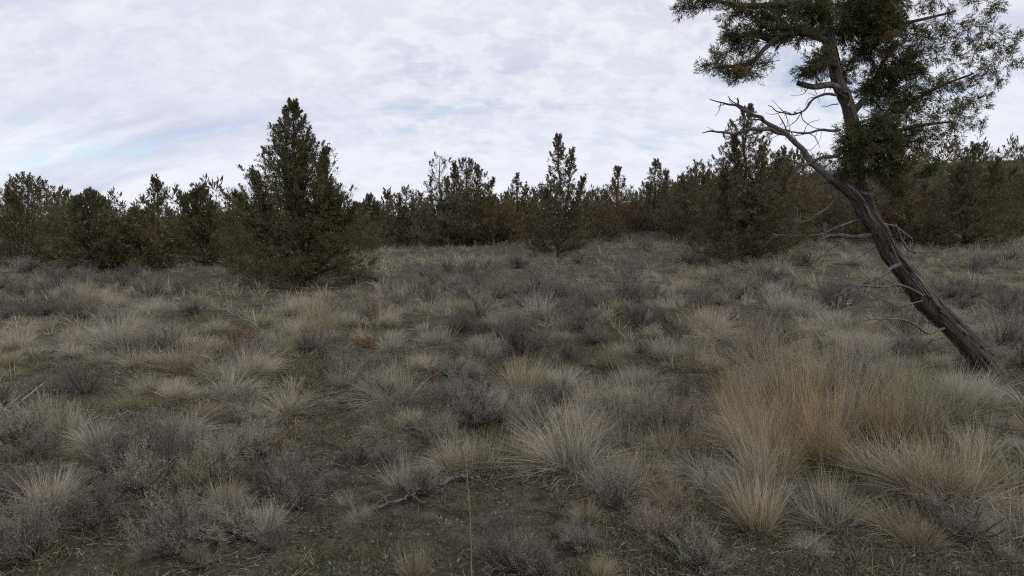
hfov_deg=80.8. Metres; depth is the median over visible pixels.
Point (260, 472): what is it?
sagebrush
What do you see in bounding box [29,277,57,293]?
sagebrush
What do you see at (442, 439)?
sagebrush
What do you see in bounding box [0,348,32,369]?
bunchgrass
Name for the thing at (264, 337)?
dried forb
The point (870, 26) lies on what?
leaning juniper
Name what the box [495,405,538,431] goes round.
bunchgrass
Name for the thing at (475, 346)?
bunchgrass
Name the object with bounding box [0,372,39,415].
sagebrush
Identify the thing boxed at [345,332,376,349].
dried forb
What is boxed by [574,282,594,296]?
sagebrush
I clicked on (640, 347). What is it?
sagebrush
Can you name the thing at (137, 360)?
bunchgrass
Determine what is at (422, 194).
background juniper
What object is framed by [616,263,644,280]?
sagebrush
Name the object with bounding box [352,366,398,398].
sagebrush
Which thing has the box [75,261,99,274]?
sagebrush
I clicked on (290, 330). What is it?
bunchgrass
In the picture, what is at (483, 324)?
sagebrush
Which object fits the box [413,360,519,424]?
sagebrush
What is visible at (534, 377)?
bunchgrass
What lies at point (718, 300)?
bunchgrass
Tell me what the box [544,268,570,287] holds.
sagebrush
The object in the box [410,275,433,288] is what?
sagebrush
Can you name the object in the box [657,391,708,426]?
bunchgrass
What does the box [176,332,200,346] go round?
bunchgrass
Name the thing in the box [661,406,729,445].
bunchgrass
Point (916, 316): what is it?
bunchgrass
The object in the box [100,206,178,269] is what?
juniper tree
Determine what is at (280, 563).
bunchgrass
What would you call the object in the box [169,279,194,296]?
sagebrush
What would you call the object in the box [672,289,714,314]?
sagebrush
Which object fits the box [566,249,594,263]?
sagebrush
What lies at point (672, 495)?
bunchgrass
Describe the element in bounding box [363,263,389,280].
bunchgrass
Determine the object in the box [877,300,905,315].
sagebrush
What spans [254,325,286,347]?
bunchgrass
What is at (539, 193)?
background juniper
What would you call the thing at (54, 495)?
bunchgrass
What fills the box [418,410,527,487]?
bunchgrass
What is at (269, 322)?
bunchgrass
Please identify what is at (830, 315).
bunchgrass
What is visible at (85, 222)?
juniper tree
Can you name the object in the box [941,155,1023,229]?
background juniper
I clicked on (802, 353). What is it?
bunchgrass
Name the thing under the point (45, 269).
sagebrush
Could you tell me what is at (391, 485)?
bunchgrass
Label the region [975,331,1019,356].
bunchgrass
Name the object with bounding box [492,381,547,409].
sagebrush
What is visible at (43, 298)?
sagebrush
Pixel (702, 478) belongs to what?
bunchgrass
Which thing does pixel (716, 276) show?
sagebrush
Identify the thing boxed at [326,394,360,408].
sagebrush
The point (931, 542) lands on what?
bunchgrass
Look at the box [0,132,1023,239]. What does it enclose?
juniper woodland
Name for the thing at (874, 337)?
bunchgrass
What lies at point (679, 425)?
sagebrush
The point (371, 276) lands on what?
sagebrush
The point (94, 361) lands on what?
bunchgrass
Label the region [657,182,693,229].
background juniper
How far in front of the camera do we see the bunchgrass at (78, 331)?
7.42 m
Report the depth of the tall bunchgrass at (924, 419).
4.31 m
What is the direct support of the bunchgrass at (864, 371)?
on the ground at (458, 534)
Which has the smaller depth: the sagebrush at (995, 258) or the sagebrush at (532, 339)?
the sagebrush at (532, 339)
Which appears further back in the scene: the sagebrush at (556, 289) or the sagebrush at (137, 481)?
the sagebrush at (556, 289)
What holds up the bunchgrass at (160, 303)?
on the ground at (458, 534)
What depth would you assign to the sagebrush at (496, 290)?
11.37 m
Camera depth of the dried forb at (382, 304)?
9.61 m
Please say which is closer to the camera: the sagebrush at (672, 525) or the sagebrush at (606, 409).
the sagebrush at (672, 525)
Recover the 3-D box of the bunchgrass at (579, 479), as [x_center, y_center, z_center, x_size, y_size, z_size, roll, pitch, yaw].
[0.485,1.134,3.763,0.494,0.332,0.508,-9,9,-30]
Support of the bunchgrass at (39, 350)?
on the ground at (458, 534)
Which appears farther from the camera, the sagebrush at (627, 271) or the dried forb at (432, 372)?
the sagebrush at (627, 271)
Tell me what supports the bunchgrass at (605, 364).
on the ground at (458, 534)
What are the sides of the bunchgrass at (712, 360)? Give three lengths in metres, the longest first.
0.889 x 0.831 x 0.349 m
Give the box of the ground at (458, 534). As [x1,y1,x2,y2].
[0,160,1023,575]
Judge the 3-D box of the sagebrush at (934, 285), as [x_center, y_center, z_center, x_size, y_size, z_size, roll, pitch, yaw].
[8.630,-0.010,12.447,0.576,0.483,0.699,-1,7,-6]
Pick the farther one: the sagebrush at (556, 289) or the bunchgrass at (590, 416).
the sagebrush at (556, 289)
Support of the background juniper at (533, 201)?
on the ground at (458, 534)
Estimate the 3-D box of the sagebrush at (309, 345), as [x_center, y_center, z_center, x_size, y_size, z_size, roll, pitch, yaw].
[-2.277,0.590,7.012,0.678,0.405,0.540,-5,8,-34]
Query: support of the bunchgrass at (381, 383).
on the ground at (458, 534)
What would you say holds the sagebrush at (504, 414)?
on the ground at (458, 534)
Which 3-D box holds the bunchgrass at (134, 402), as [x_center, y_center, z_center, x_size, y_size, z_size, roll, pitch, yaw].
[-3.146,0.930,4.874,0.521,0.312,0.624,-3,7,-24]
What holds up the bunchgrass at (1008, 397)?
on the ground at (458, 534)
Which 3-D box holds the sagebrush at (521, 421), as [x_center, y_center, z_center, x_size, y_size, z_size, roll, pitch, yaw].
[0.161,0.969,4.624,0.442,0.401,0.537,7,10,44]
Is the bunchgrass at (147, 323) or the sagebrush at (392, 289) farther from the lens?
the sagebrush at (392, 289)
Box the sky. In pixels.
[0,0,1023,216]
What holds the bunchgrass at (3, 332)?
on the ground at (458, 534)
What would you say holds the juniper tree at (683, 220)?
on the ground at (458, 534)
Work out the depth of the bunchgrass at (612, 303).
10.29 m
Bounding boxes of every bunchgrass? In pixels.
[0,226,1023,542]
[0,313,46,339]
[0,324,62,353]
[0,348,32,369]
[0,461,101,512]
[1,376,87,445]
[3,394,121,441]
[6,318,43,341]
[6,341,69,355]
[19,315,69,333]
[33,288,94,307]
[36,335,102,361]
[36,406,138,458]
[39,321,84,344]
[49,440,102,463]
[50,273,106,302]
[52,300,163,356]
[53,329,102,349]
[69,322,115,337]
[73,282,123,304]
[76,435,124,465]
[78,343,122,365]
[81,316,142,336]
[95,342,182,371]
[96,387,156,415]
[100,289,143,307]
[115,367,167,397]
[116,306,161,328]
[118,300,167,313]
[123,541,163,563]
[126,288,169,307]
[126,300,172,316]
[127,373,208,403]
[137,376,197,398]
[138,350,201,371]
[139,277,169,296]
[142,319,222,380]
[146,291,185,308]
[150,321,203,340]
[152,295,184,312]
[153,372,189,389]
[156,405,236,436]
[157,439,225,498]
[175,468,268,517]
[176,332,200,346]
[177,376,229,400]
[180,395,233,424]
[183,343,253,381]
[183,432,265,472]
[184,339,237,356]
[186,330,234,352]
[188,284,224,306]
[190,315,242,333]
[194,355,284,401]
[196,396,238,416]
[198,354,286,385]
[210,481,259,517]
[213,369,336,432]
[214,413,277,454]
[218,340,302,380]
[221,340,276,375]
[225,493,306,549]
[238,419,298,451]
[245,305,285,328]
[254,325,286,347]
[256,326,304,357]
[264,547,300,575]
[269,314,301,330]
[270,294,307,317]
[270,308,311,336]
[275,320,339,353]
[282,293,317,309]
[283,314,323,333]
[284,292,353,328]
[284,308,338,333]
[295,290,326,310]
[295,298,340,317]
[300,323,348,341]
[309,344,453,420]
[317,305,362,333]
[318,357,367,389]
[324,486,360,508]
[327,304,370,330]
[334,501,379,530]
[341,406,422,443]
[342,297,372,313]
[342,327,370,345]
[351,366,419,405]
[357,294,400,310]
[361,324,424,355]
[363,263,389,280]
[363,302,409,330]
[365,438,425,497]
[373,302,409,314]
[377,325,410,342]
[378,360,410,378]
[382,283,412,298]
[384,368,420,385]
[385,536,443,575]
[393,403,435,431]
[397,348,443,371]
[404,287,446,301]
[406,353,445,365]
[406,433,490,486]
[409,292,446,312]
[411,323,456,346]
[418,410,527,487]
[418,430,483,474]
[419,394,447,414]
[423,429,491,463]
[428,397,472,426]
[434,286,497,315]
[442,282,481,298]
[445,354,491,378]
[460,331,491,357]
[460,384,662,505]
[462,332,504,349]
[462,386,510,428]
[463,329,509,359]
[466,380,520,404]
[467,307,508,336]
[484,346,568,398]
[484,384,546,422]
[486,295,521,320]
[491,416,557,461]
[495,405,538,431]
[498,350,555,395]
[507,433,557,480]
[509,392,639,458]
[510,395,618,440]
[511,288,579,322]
[531,399,597,423]
[536,324,575,344]
[537,356,594,394]
[537,357,589,401]
[541,384,585,405]
[545,312,584,332]
[549,327,579,344]
[558,377,615,416]
[558,410,637,458]
[560,493,616,526]
[561,442,694,514]
[562,370,623,404]
[562,454,610,488]
[563,385,597,406]
[579,545,626,575]
[585,346,638,371]
[591,380,636,407]
[591,444,649,481]
[592,434,705,501]
[595,359,673,388]
[595,394,644,440]
[596,360,682,414]
[596,408,654,455]
[599,293,634,310]
[602,294,635,314]
[603,339,645,358]
[605,361,665,390]
[613,500,684,552]
[618,415,706,457]
[627,377,678,409]
[627,437,743,492]
[629,461,718,521]
[633,321,671,340]
[636,329,688,363]
[646,400,726,459]
[647,286,702,312]
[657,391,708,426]
[659,279,687,299]
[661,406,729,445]
[663,329,729,363]
[664,273,699,293]
[667,351,729,375]
[670,311,743,345]
[672,294,743,335]
[673,304,723,323]
[677,451,739,498]
[678,386,848,472]
[680,318,855,476]
[680,348,737,372]
[680,440,842,536]
[693,335,802,440]
[693,427,720,441]
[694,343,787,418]
[695,389,740,414]
[696,380,808,495]
[699,274,827,369]
[703,284,735,303]
[705,462,811,552]
[707,304,825,405]
[722,345,751,364]
[735,424,821,482]
[736,412,789,438]
[743,282,872,444]
[747,325,906,475]
[749,278,800,296]
[751,317,884,403]
[753,374,813,401]
[754,279,816,320]
[766,453,901,562]
[768,262,810,275]
[768,344,802,365]
[771,522,845,564]
[773,340,826,366]
[776,428,817,457]
[780,282,852,319]
[786,304,831,321]
[787,379,868,414]
[788,302,866,332]
[788,327,824,353]
[788,412,949,485]
[790,269,825,286]
[795,318,830,335]
[796,410,857,453]
[796,467,856,517]
[800,355,830,374]
[808,304,860,322]
[809,323,885,350]
[809,324,870,347]
[813,322,899,364]
[813,329,919,445]
[818,324,851,341]
[821,413,1023,532]
[826,319,904,348]
[829,249,882,265]
[830,342,971,454]
[832,491,884,526]
[838,354,882,386]
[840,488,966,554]
[841,391,1023,540]
[843,332,1010,452]
[848,306,896,332]
[850,328,892,357]
[853,280,895,296]
[853,340,942,385]
[854,342,978,412]
[855,268,891,282]
[855,472,907,502]
[857,335,894,353]
[861,273,893,288]
[864,315,965,347]
[866,508,983,563]
[868,454,985,523]
[874,303,917,323]
[875,372,1023,436]
[877,331,909,348]
[879,348,936,369]
[890,384,926,411]
[895,305,929,321]
[896,317,940,336]
[902,355,1023,420]
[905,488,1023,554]
[911,349,963,366]
[918,368,1023,407]
[919,301,980,324]
[924,368,974,384]
[924,399,1023,478]
[926,386,963,413]
[943,366,1018,416]
[958,436,1023,495]
[967,317,1002,333]
[967,356,1015,379]
[973,303,1021,332]
[973,311,1015,343]
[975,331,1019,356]
[977,472,1023,524]
[982,412,1023,435]
[983,533,1023,565]
[985,382,1022,407]
[989,432,1023,451]
[998,302,1023,322]
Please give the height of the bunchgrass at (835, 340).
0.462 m
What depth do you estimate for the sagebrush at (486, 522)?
3.18 m
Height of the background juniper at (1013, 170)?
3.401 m
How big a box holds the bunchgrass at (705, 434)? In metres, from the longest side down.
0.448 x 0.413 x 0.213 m
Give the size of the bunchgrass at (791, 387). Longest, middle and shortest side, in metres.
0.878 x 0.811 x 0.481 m
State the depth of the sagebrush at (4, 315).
9.89 m
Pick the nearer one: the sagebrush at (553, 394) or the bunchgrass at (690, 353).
the sagebrush at (553, 394)
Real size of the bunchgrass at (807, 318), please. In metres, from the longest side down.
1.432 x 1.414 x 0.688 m
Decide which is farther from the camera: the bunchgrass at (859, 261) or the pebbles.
the bunchgrass at (859, 261)
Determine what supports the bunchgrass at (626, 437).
on the ground at (458, 534)
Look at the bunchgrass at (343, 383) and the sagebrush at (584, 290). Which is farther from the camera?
the sagebrush at (584, 290)
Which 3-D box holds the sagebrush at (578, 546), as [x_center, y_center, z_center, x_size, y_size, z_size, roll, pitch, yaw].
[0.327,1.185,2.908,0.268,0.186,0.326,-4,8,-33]
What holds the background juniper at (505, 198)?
on the ground at (458, 534)
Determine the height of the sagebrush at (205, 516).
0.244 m
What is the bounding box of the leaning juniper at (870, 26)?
[669,0,1023,375]
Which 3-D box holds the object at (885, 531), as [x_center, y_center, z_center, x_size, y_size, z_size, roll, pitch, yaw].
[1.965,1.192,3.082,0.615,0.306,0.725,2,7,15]
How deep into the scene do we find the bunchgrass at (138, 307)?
10.39 m
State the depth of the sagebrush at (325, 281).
13.78 m
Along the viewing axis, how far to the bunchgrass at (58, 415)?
4.36 m
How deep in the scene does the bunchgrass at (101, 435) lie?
4.15 m
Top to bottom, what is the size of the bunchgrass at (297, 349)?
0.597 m
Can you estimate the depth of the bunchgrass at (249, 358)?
6.23 m
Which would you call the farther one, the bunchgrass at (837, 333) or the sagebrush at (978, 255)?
the sagebrush at (978, 255)
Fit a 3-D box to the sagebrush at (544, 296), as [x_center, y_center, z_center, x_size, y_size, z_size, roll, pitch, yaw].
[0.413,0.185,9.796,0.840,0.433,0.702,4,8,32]
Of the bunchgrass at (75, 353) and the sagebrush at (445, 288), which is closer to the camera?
the bunchgrass at (75, 353)
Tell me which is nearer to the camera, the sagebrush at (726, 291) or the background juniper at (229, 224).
the sagebrush at (726, 291)
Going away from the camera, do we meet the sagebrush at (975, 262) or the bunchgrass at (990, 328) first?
the bunchgrass at (990, 328)
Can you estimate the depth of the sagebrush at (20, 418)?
4.18 m
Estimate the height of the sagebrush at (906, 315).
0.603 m
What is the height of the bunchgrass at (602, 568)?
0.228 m
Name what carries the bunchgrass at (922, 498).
on the ground at (458, 534)
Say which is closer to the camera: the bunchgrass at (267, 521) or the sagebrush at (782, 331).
the bunchgrass at (267, 521)
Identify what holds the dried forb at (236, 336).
on the ground at (458, 534)
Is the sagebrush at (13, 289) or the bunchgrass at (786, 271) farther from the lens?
the bunchgrass at (786, 271)
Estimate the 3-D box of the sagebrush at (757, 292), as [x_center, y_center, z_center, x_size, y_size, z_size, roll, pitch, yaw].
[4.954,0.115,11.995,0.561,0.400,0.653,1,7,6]
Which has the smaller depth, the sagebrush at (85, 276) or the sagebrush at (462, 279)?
the sagebrush at (462, 279)
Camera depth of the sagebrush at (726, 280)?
12.38 m
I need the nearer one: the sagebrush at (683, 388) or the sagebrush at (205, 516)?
the sagebrush at (205, 516)
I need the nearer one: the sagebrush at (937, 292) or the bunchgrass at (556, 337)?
the bunchgrass at (556, 337)
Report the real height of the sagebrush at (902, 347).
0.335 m
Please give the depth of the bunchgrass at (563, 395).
5.74 m
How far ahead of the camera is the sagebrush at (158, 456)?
3.76 m
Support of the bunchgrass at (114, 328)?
on the ground at (458, 534)
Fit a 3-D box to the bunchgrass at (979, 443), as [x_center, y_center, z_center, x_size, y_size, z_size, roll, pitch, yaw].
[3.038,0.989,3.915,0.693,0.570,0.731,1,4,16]
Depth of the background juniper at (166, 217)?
30.72 m
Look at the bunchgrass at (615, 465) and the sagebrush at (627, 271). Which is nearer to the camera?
the bunchgrass at (615, 465)
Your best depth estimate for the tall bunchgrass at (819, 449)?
3.94 m
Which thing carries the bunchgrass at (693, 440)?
on the ground at (458, 534)
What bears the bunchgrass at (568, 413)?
on the ground at (458, 534)
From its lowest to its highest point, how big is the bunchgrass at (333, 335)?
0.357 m
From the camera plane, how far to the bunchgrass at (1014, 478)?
3.57 m
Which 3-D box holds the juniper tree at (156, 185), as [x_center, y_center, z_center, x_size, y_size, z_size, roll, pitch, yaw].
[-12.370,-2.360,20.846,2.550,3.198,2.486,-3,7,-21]
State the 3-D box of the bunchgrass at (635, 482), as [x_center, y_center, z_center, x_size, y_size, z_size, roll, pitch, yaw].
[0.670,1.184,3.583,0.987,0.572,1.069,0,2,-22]
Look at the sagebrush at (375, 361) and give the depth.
6.30 m
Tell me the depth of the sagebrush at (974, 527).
2.94 m
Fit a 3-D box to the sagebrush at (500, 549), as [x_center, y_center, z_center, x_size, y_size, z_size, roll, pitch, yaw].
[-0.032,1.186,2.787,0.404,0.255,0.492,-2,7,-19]
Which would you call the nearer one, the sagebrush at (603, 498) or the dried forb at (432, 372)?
the sagebrush at (603, 498)
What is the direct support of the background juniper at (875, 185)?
on the ground at (458, 534)
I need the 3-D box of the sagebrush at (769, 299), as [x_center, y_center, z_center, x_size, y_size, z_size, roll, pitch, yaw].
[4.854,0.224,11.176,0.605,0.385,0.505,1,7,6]
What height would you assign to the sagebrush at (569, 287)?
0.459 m
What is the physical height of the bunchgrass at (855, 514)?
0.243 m
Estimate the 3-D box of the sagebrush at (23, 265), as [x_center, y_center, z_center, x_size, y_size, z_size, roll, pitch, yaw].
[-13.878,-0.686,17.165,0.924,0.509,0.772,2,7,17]
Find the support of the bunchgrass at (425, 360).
on the ground at (458, 534)
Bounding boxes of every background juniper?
[0,202,38,252]
[24,189,85,254]
[46,188,99,237]
[89,207,129,243]
[160,210,181,242]
[166,216,197,255]
[219,211,243,247]
[344,207,388,252]
[374,204,413,246]
[378,201,394,239]
[404,193,427,238]
[405,196,437,241]
[431,193,485,247]
[489,200,528,242]
[498,190,515,213]
[515,195,549,238]
[525,190,568,234]
[560,191,614,237]
[580,190,634,240]
[586,195,612,231]
[619,191,651,231]
[633,187,658,223]
[649,191,696,235]
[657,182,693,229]
[693,180,723,230]
[794,177,862,241]
[796,171,827,222]
[839,174,893,228]
[852,187,911,239]
[892,186,964,248]
[902,170,959,228]
[929,164,962,223]
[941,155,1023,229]
[981,165,1023,239]
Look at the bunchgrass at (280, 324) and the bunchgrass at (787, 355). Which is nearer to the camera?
the bunchgrass at (787, 355)
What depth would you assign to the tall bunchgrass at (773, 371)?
5.69 m
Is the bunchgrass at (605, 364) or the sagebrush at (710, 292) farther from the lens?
the sagebrush at (710, 292)
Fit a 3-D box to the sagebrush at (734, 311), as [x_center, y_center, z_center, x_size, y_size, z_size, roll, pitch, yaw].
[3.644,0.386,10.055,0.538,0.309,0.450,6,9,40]
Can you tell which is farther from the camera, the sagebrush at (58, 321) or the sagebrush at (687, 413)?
the sagebrush at (58, 321)
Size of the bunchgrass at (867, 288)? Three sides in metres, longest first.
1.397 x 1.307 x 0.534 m
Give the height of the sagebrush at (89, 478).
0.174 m
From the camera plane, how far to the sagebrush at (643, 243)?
24.34 m
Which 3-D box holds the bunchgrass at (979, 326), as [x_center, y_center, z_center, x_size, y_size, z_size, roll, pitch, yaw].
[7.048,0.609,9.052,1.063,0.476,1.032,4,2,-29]
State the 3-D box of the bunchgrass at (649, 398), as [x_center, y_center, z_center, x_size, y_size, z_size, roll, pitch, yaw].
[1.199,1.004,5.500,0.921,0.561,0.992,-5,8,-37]
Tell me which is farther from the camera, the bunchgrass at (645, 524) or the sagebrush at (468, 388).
the sagebrush at (468, 388)
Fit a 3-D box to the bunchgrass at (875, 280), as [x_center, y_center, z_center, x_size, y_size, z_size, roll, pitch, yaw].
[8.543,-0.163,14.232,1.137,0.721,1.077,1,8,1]
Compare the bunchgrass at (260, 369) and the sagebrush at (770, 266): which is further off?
the sagebrush at (770, 266)
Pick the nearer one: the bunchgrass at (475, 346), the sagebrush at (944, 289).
the bunchgrass at (475, 346)
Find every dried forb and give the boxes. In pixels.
[188,394,202,409]
[215,317,265,352]
[247,328,281,348]
[276,417,299,452]
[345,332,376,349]
[371,293,390,316]
[428,359,439,381]
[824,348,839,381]
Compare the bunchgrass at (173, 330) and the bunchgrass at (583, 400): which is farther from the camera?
the bunchgrass at (173, 330)
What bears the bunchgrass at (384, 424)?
on the ground at (458, 534)
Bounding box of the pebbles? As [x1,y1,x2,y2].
[6,336,1015,575]
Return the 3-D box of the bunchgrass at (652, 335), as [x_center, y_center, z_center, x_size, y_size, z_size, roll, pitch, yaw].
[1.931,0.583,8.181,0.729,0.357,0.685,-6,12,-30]
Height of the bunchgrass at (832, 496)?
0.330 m
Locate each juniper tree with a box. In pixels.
[0,171,91,267]
[27,186,155,272]
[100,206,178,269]
[139,173,192,259]
[165,181,247,266]
[212,97,387,289]
[214,209,255,257]
[346,192,399,247]
[380,185,434,245]
[389,152,481,247]
[421,157,515,246]
[448,193,530,245]
[495,172,547,240]
[513,132,594,255]
[589,165,650,235]
[624,158,688,231]
[661,159,722,239]
[677,103,829,263]
[752,147,831,243]
[816,180,913,234]
[858,193,958,244]
[893,141,1023,246]
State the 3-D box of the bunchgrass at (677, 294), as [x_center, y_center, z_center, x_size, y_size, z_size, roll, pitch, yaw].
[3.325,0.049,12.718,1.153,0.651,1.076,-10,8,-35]
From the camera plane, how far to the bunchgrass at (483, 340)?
7.54 m
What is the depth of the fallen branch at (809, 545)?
2.99 m
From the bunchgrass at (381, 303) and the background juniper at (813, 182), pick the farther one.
the background juniper at (813, 182)
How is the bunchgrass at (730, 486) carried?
on the ground at (458, 534)
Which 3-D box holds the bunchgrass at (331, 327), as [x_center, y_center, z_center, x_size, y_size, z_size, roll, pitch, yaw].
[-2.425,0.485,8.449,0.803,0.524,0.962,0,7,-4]
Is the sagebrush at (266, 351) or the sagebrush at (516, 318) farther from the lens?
the sagebrush at (516, 318)
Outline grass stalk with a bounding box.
[458,440,471,575]
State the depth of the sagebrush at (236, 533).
3.05 m
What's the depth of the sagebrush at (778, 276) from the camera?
14.88 m
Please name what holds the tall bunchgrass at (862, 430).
on the ground at (458, 534)
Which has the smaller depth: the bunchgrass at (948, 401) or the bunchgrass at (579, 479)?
the bunchgrass at (579, 479)
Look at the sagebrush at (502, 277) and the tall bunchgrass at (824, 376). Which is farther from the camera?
the sagebrush at (502, 277)
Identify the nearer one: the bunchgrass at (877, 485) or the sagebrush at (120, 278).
the bunchgrass at (877, 485)
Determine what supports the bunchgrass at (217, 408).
on the ground at (458, 534)
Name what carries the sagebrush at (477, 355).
on the ground at (458, 534)
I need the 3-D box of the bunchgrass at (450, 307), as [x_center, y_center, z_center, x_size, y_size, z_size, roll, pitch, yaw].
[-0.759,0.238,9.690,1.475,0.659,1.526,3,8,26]
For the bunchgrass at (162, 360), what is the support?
on the ground at (458, 534)
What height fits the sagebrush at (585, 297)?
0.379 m
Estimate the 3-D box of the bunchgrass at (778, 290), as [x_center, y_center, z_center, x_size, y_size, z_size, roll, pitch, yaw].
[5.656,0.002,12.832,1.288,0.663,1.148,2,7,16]
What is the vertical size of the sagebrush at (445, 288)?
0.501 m
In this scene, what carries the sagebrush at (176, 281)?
on the ground at (458, 534)
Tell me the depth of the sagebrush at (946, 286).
12.73 m
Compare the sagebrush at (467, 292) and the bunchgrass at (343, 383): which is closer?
the bunchgrass at (343, 383)
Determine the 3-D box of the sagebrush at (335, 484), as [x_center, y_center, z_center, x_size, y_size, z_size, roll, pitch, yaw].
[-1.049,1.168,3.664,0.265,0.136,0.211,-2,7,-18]
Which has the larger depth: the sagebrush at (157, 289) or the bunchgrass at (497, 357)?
the sagebrush at (157, 289)
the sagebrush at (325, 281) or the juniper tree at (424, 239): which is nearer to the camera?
the sagebrush at (325, 281)
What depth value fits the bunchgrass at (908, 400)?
4.93 m
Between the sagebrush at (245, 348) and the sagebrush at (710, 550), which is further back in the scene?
the sagebrush at (245, 348)
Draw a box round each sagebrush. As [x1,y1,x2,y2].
[0,228,1023,444]
[0,269,18,287]
[0,277,35,300]
[0,289,15,306]
[0,293,23,314]
[0,306,19,318]
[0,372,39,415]
[0,392,64,442]
[0,419,68,463]
[0,454,66,497]
[0,478,59,545]
[0,489,68,565]
[0,495,68,564]
[3,288,38,310]
[4,253,39,271]
[8,256,40,272]
[18,299,44,314]
[19,298,61,316]
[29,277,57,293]
[29,289,58,306]
[33,472,143,536]
[36,262,68,275]
[37,348,117,393]
[41,267,67,289]
[41,310,66,325]
[43,294,89,315]
[45,282,76,303]
[50,459,106,488]
[56,290,109,317]
[71,274,98,294]
[72,265,98,282]
[73,430,146,469]
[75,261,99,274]
[76,298,97,311]
[78,269,110,287]
[87,319,121,331]
[89,432,174,496]
[95,304,125,325]
[109,268,134,285]
[110,405,199,449]
[112,406,163,445]
[116,476,224,557]
[121,265,172,298]
[122,258,147,276]
[124,318,190,353]
[127,411,197,476]
[138,442,178,466]
[145,415,217,457]
[166,276,203,289]
[167,535,229,568]
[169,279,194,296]
[172,494,233,541]
[174,429,254,482]
[175,293,211,314]
[192,491,284,548]
[203,415,258,453]
[214,324,273,363]
[218,377,260,405]
[225,419,295,458]
[226,402,287,431]
[229,389,273,422]
[237,435,317,496]
[240,518,299,552]
[242,461,278,481]
[244,274,273,288]
[246,337,276,358]
[254,444,340,508]
[287,321,343,352]
[313,273,336,288]
[318,289,356,314]
[320,467,358,489]
[324,342,396,380]
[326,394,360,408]
[339,422,375,462]
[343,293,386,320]
[344,266,364,283]
[348,388,404,426]
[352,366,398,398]
[359,269,380,281]
[367,428,410,467]
[381,280,407,294]
[384,291,414,305]
[396,456,446,498]
[401,282,427,297]
[408,407,448,433]
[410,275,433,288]
[412,262,437,277]
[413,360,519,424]
[415,398,462,441]
[417,280,439,303]
[418,376,459,402]
[418,379,451,409]
[421,408,474,454]
[422,262,448,284]
[431,366,479,393]
[432,273,465,292]
[434,347,472,378]
[437,271,477,293]
[438,253,457,271]
[443,304,476,331]
[443,364,503,429]
[447,282,473,298]
[454,333,505,366]
[455,253,479,275]
[455,288,501,317]
[456,261,487,290]
[461,282,484,299]
[465,507,546,575]
[468,316,494,333]
[471,510,493,532]
[477,254,492,269]
[479,270,519,294]
[486,310,554,354]
[487,277,513,298]
[489,401,516,422]
[491,319,510,336]
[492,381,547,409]
[497,522,540,568]
[503,309,540,330]
[505,389,568,435]
[506,251,525,267]
[509,253,532,267]
[510,290,532,308]
[511,535,574,575]
[514,281,533,295]
[515,289,561,310]
[517,268,555,297]
[525,330,549,349]
[532,370,576,406]
[535,276,574,302]
[542,277,568,297]
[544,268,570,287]
[546,301,567,317]
[547,352,564,368]
[551,338,582,359]
[552,282,565,297]
[554,275,581,295]
[555,509,609,554]
[559,304,601,330]
[560,295,584,314]
[560,298,606,324]
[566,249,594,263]
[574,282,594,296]
[575,285,593,304]
[579,317,614,344]
[580,455,650,511]
[581,279,614,304]
[585,382,631,423]
[587,291,612,307]
[610,265,656,304]
[612,281,642,300]
[612,296,648,315]
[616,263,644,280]
[619,302,668,328]
[619,482,707,550]
[620,372,710,441]
[620,401,680,436]
[627,334,653,356]
[633,234,655,249]
[633,282,651,303]
[642,281,667,297]
[654,302,683,328]
[656,514,753,575]
[657,409,698,438]
[662,321,695,338]
[663,311,687,332]
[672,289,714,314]
[676,377,698,395]
[678,247,698,263]
[680,277,721,308]
[685,282,713,295]
[703,282,736,299]
[707,266,734,284]
[710,273,741,297]
[714,339,750,357]
[715,303,744,319]
[725,375,783,404]
[728,279,751,297]
[740,272,773,289]
[740,303,805,351]
[745,257,778,282]
[747,283,774,301]
[754,262,789,283]
[758,291,786,308]
[772,275,800,294]
[795,249,821,265]
[808,272,869,309]
[815,273,847,299]
[821,341,901,404]
[823,275,851,292]
[834,315,868,334]
[864,277,892,295]
[872,300,932,337]
[874,296,911,316]
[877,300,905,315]
[882,331,933,358]
[889,329,946,353]
[891,279,904,291]
[906,474,1021,546]
[927,277,942,293]
[931,281,957,298]
[931,283,945,299]
[934,273,975,296]
[945,294,975,308]
[951,281,973,299]
[954,269,993,298]
[963,253,992,272]
[964,322,999,343]
[966,251,991,265]
[973,303,1023,352]
[978,275,1010,293]
[978,287,1023,313]
[983,250,1004,264]
[985,287,1006,303]
[988,294,1023,318]
[992,247,1023,261]
[1001,331,1023,369]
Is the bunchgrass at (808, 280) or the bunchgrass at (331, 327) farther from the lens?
the bunchgrass at (808, 280)
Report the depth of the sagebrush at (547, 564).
2.72 m
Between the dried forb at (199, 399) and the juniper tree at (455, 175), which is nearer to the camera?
the dried forb at (199, 399)
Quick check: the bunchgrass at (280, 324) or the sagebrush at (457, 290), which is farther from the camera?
the sagebrush at (457, 290)
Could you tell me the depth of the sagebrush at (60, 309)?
10.04 m
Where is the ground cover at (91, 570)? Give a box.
[0,344,1023,575]
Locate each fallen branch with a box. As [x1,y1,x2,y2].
[250,502,292,542]
[252,378,287,409]
[356,474,472,515]
[802,510,850,550]
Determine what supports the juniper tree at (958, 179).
on the ground at (458, 534)
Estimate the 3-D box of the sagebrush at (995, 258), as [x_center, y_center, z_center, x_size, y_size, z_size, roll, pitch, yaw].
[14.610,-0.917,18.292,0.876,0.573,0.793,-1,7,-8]
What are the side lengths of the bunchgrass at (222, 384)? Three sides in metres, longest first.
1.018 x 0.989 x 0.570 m

